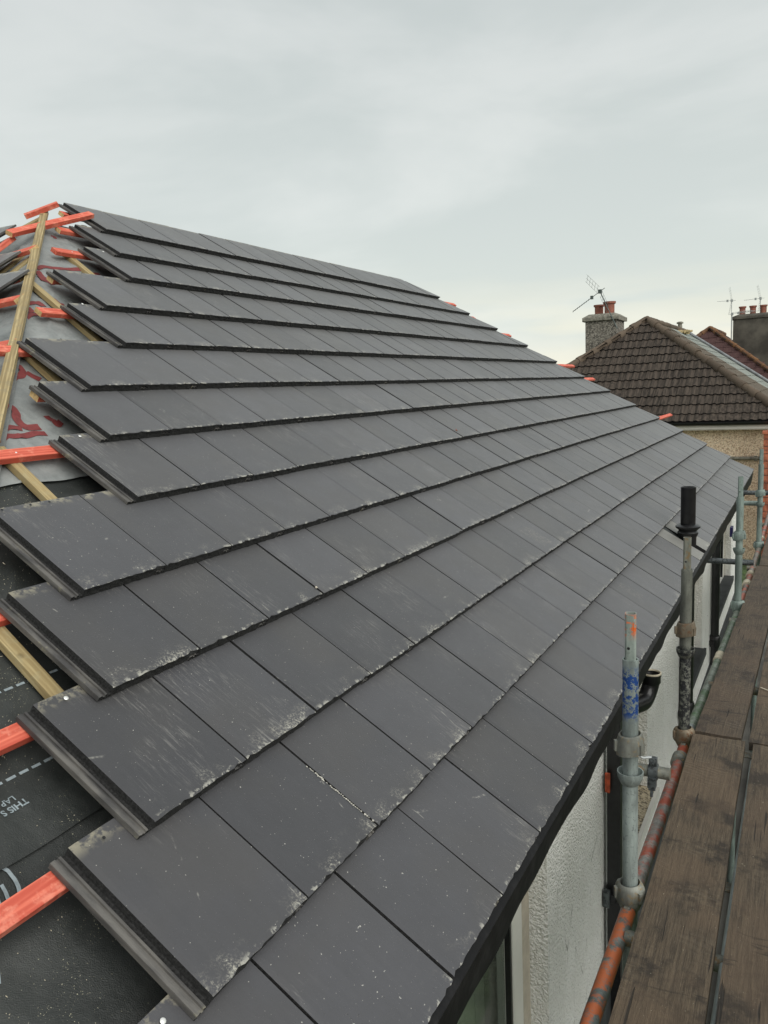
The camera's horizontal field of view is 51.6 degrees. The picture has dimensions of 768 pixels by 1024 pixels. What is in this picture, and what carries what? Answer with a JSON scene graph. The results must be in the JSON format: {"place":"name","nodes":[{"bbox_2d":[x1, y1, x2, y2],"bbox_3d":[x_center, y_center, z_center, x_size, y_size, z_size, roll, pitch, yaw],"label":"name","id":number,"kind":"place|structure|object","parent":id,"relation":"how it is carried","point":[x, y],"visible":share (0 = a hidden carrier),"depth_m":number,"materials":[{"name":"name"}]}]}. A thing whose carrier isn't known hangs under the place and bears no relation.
{"place":"outdoors","nodes":[
{"label":"outdoors","id":0,"kind":"place"},
{"bbox_2d":[0,0,767,363],"label":"sky","id":1,"kind":"structure","parent":0,"point":[492,159],"materials":[{"name":"grey"}]},
{"bbox_2d":[567,316,767,559],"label":"neighbour house","id":2,"kind":"structure","parent":0,"point":[709,394],"depth_m":17.46,"materials":[{"name":"brown tile"}]},
{"bbox_2d":[582,301,626,351],"bbox_3d":[6.173,-4.524,22.200,0.980,2.560,1.140,2,10,28],"label":"chimney","id":3,"kind":"object","parent":2,"relation":"on","point":[600,327],"visible":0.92,"depth_m":21.71,"materials":[{"name":"stone"}]},
{"bbox_2d":[573,278,617,328],"bbox_3d":[5.734,-5.683,21.566,1.190,1.488,0.415,3,11,35],"label":"aerial","id":4,"kind":"object","parent":3,"relation":"attached to","point":[599,292],"visible":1,"depth_m":21.45,"materials":[{"name":"metal"}]},
{"bbox_2d":[696,326,767,378],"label":"house","id":5,"kind":"structure","parent":0,"point":[718,339],"depth_m":30.46,"materials":[{"name":"tile"}]},
{"bbox_2d":[717,288,735,328],"bbox_3d":[14.289,-7.911,33.200,0.704,2.842,0.454,2,10,28],"label":"aerial","id":6,"kind":"object","parent":5,"relation":"on","point":[732,300],"visible":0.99,"depth_m":33.02,"materials":[{"name":"metal"}]},
{"bbox_2d":[732,304,767,365],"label":"chimney","id":7,"kind":"object","parent":5,"relation":"on","point":[750,332],"visible":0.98,"depth_m":32.90,"materials":[{"name":"concrete"}]},
{"bbox_2d":[728,310,756,339],"bbox_3d":[14.945,-7.425,33.037,1.214,1.874,0.128,-1,9,11],"label":"aerial","id":8,"kind":"object","parent":7,"relation":"attached to","point":[738,313],"visible":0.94,"depth_m":32.94,"materials":[{"name":"metal"}]},
{"bbox_2d":[749,289,761,310],"bbox_3d":[15.470,-8.748,33.219,0.770,1.387,0.460,2,10,28],"label":"aerial","id":9,"kind":"object","parent":7,"relation":"on","point":[760,298],"visible":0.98,"depth_m":33.11,"materials":[{"name":"metal"}]},
{"bbox_2d":[706,634,767,1023],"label":"path","id":10,"kind":"structure","parent":0,"point":[744,777],"depth_m":6.94,"materials":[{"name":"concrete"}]},
{"bbox_2d":[614,612,645,974],"bbox_3d":[0.821,1.842,2.657,0.150,3.105,0.150,2,10,28],"label":"scaffold post","id":11,"kind":"object","parent":10,"relation":"on","point":[629,749],"visible":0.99,"depth_m":2.48,"materials":[{"name":"grey metal"}]},
{"bbox_2d":[579,905,635,1023],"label":"ledger","id":12,"kind":"object","parent":11,"relation":"attached to","point":[595,1006],"visible":0.91,"depth_m":2.27,"materials":[{"name":"orange metal"}]},
{"bbox_2d":[624,929,723,972],"bbox_3d":[1.361,1.320,2.089,1.420,0.048,0.048,2,10,28],"label":"bearer tube","id":13,"kind":"object","parent":12,"relation":"attached to","point":[628,936],"visible":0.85,"depth_m":2.39,"materials":[{"name":"grey metal"}]},
{"bbox_2d":[609,734,744,1023],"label":"scaffold board","id":14,"kind":"object","parent":13,"relation":"on","point":[667,975],"visible":1,"depth_m":2.47,"materials":[{"name":"brown wood"}]},
{"bbox_2d":[710,760,750,1023],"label":"brace tube","id":15,"kind":"object","parent":13,"relation":"attached to","point":[713,1015],"visible":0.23,"depth_m":2.45,"materials":[{"name":"grey metal"}]},
{"bbox_3d":[0.776,1.511,1.001,1.420,0.048,0.048,2,10,28],"label":"bearer tube","id":16,"kind":"object","parent":12,"relation":"attached to","visible":0},
{"bbox_2d":[715,744,767,1023],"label":"scaffold board","id":17,"kind":"object","parent":16,"relation":"on","point":[743,994],"visible":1,"depth_m":2.36,"materials":[{"name":"brown wood"}]},
{"bbox_2d":[638,743,688,886],"bbox_3d":[1.093,1.179,3.127,0.068,0.067,1.272,2,10,28],"label":"ledger","id":18,"kind":"object","parent":11,"relation":"attached to","point":[654,833],"visible":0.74,"depth_m":3.07,"materials":[{"name":"metal"}]},
{"bbox_2d":[638,756,670,796],"bbox_3d":[1.079,1.058,3.203,0.140,0.158,0.082,2,10,28],"label":"clamp","id":19,"kind":"object","parent":18,"relation":"attached to","point":[654,771],"visible":0.92,"depth_m":3.18,"materials":[{"name":"grey metal"}]},
{"bbox_2d":[673,537,695,783],"bbox_3d":[1.414,1.647,3.772,0.150,3.105,0.150,2,10,28],"label":"scaffold post","id":20,"kind":"object","parent":10,"relation":"on","point":[684,632],"visible":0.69,"depth_m":3.59,"materials":[{"name":"grey metal"}]},
{"bbox_2d":[690,610,739,729],"bbox_3d":[1.971,0.901,4.709,0.060,0.059,2.373,2,10,29],"label":"ledger","id":21,"kind":"object","parent":20,"relation":"attached to","point":[701,699],"visible":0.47,"depth_m":4.49,"materials":[{"name":"grey metal"}]},
{"bbox_2d":[708,681,758,695],"bbox_3d":[2.414,0.976,4.047,1.420,0.048,0.048,2,10,28],"label":"bearer tube","id":22,"kind":"object","parent":21,"relation":"attached to","point":[756,689],"visible":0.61,"depth_m":4.25,"materials":[{"name":"grey metal"}]},
{"bbox_2d":[695,566,767,740],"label":"scaffold board","id":23,"kind":"object","parent":20,"relation":"attached to","point":[725,711],"visible":1,"depth_m":4.38,"materials":[{"name":"brown wood"}]},
{"bbox_2d":[725,476,745,892],"bbox_3d":[2.561,1.290,5.790,0.150,3.105,0.150,2,8,28],"label":"scaffold post","id":24,"kind":"object","parent":10,"relation":"on","point":[738,537],"visible":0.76,"depth_m":5.66,"materials":[{"name":"grey metal"}]},
{"bbox_2d":[707,558,753,565],"bbox_3d":[2.923,0.421,6.790,0.430,0.048,0.048,2,10,28],"label":"transom","id":25,"kind":"object","parent":24,"relation":"attached to","point":[727,561],"visible":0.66,"depth_m":6.77,"materials":[{"name":"grey metal"}]},
{"bbox_2d":[744,449,765,758],"bbox_3d":[3.661,0.936,7.805,0.150,3.105,0.150,2,10,28],"label":"scaffold post","id":26,"kind":"object","parent":10,"relation":"on","point":[760,492],"visible":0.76,"depth_m":7.65,"materials":[{"name":"grey metal"}]},
{"bbox_2d":[736,500,756,505],"bbox_3d":[3.602,-0.087,7.841,0.230,0.048,0.048,2,10,28],"label":"transom","id":27,"kind":"object","parent":26,"relation":"attached to","point":[749,503],"visible":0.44,"depth_m":7.82,"materials":[{"name":"grey metal"}]},
{"bbox_2d":[741,547,760,599],"bbox_3d":[3.091,0.542,6.721,0.074,0.071,2.292,2,10,28],"label":"ledger","id":28,"kind":"object","parent":26,"relation":"attached to","point":[748,579],"visible":0.63,"depth_m":6.70,"materials":[{"name":"metal"}]},
{"bbox_2d":[743,490,767,494],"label":"transom","id":29,"kind":"object","parent":26,"relation":"attached to","point":[748,492],"visible":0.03,"depth_m":8.52,"materials":[{"name":"grey metal"}]},
{"bbox_2d":[759,534,767,565],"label":"scaffold board","id":30,"kind":"object","parent":26,"relation":"attached to","point":[764,560],"visible":0.88,"depth_m":7.10,"materials":[{"name":"brown wood"}]},
{"bbox_2d":[762,512,767,541],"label":"ledger","id":31,"kind":"object","parent":26,"relation":"attached to","point":[764,528],"visible":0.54,"depth_m":8.62,"materials":[{"name":"metal"}]},
{"bbox_2d":[742,559,750,581],"bbox_3d":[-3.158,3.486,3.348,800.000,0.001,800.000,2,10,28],"label":"ground","id":32,"kind":"structure","parent":0,"point":[744,569],"depth_m":15.70,"materials":[{"name":"green plant"}]},
{"bbox_2d":[0,201,753,1023],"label":"house","id":33,"kind":"structure","parent":32,"relation":"on","point":[254,775],"depth_m":2.85,"materials":[{"name":"grey tile"}]},
{"bbox_2d":[0,499,86,1014],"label":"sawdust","id":34,"kind":"object","parent":33,"relation":"on","point":[4,757],"visible":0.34,"depth_m":1.87},
{"bbox_2d":[457,889,530,1023],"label":"window","id":35,"kind":"structure","parent":33,"relation":"in","point":[502,995],"depth_m":3.00,"materials":[{"name":"clear glass"}]},
{"bbox_2d":[603,721,621,1012],"bbox_3d":[1.166,1.976,4.032,0.088,2.360,0.126,2,10,28],"label":"downpipe","id":36,"kind":"object","parent":33,"relation":"attached to","point":[613,787],"visible":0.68,"depth_m":3.96,"materials":[{"name":"black plastic"}]},
{"bbox_2d":[639,756,651,758],"bbox_3d":[0.939,0.889,2.898,0.075,0.027,0.015,-3,9,-5],"label":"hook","id":37,"kind":"object","parent":33,"relation":"attached to","point":[646,757],"visible":0.62,"depth_m":2.90,"materials":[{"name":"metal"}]},
{"bbox_2d":[638,785,659,854],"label":"wall","id":38,"kind":"structure","parent":33,"relation":"in","point":[647,804],"depth_m":4.83,"materials":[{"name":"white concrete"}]},
{"bbox_2d":[639,669,661,712],"bbox_3d":[1.319,1.061,4.502,0.756,0.248,0.139,-8,10,-33],"label":"pipe elbow","id":39,"kind":"object","parent":33,"relation":"attached to","point":[649,688],"visible":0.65,"depth_m":4.63,"materials":[{"name":"black plastic"}]},
{"bbox_2d":[675,486,700,715],"bbox_3d":[2.385,1.274,6.279,0.184,2.965,0.197,2,10,28],"label":"vent pipe","id":40,"kind":"object","parent":33,"relation":"attached to","point":[687,526],"visible":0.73,"depth_m":6.06,"materials":[{"name":"black plastic"}]},
{"bbox_2d":[693,647,705,688],"bbox_3d":[2.711,0.870,7.075,0.187,1.183,1.200,2,10,28],"label":"window","id":41,"kind":"structure","parent":33,"relation":"in","point":[700,653],"depth_m":7.30,"materials":[{"name":"grey glass"}]},
{"bbox_2d":[709,538,721,664],"bbox_3d":[3.435,1.224,8.258,0.115,2.380,0.160,2,10,28],"label":"downpipe","id":42,"kind":"object","parent":33,"relation":"attached to","point":[714,641],"visible":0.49,"depth_m":8.19,"materials":[{"name":"black plastic"}]},
{"bbox_2d":[719,532,733,618],"bbox_3d":[3.979,0.456,9.434,0.187,1.183,2.020,2,10,28],"label":"window","id":43,"kind":"structure","parent":33,"relation":"in","point":[726,582],"depth_m":10.03,"materials":[{"name":"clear glass"}]},
{"bbox_2d":[730,526,733,536],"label":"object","id":44,"kind":"object","parent":33,"relation":"attached to","point":[731,530],"visible":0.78,"depth_m":10.02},
{"bbox_2d":[761,430,767,555],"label":"brick pier","id":45,"kind":"structure","parent":0,"point":[765,483],"depth_m":15.44,"materials":[{"name":"red brick"}]},
{"bbox_3d":[3.135,0.973,3.889,0.048,0.056,10.262,2,10,28],"label":"ledger","id":46,"kind":"object","parent":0,"visible":0},
{"bbox_3d":[3.023,0.777,5.179,1.420,0.048,0.048,2,10,28],"label":"bearer tube","id":47,"kind":"object","parent":46,"relation":"attached to","visible":0},
{"bbox_2d":[749,642,767,750],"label":"scaffold board","id":48,"kind":"object","parent":47,"relation":"on","point":[759,733],"visible":0.94,"depth_m":3.80,"materials":[{"name":"brown wood"}]}
]}

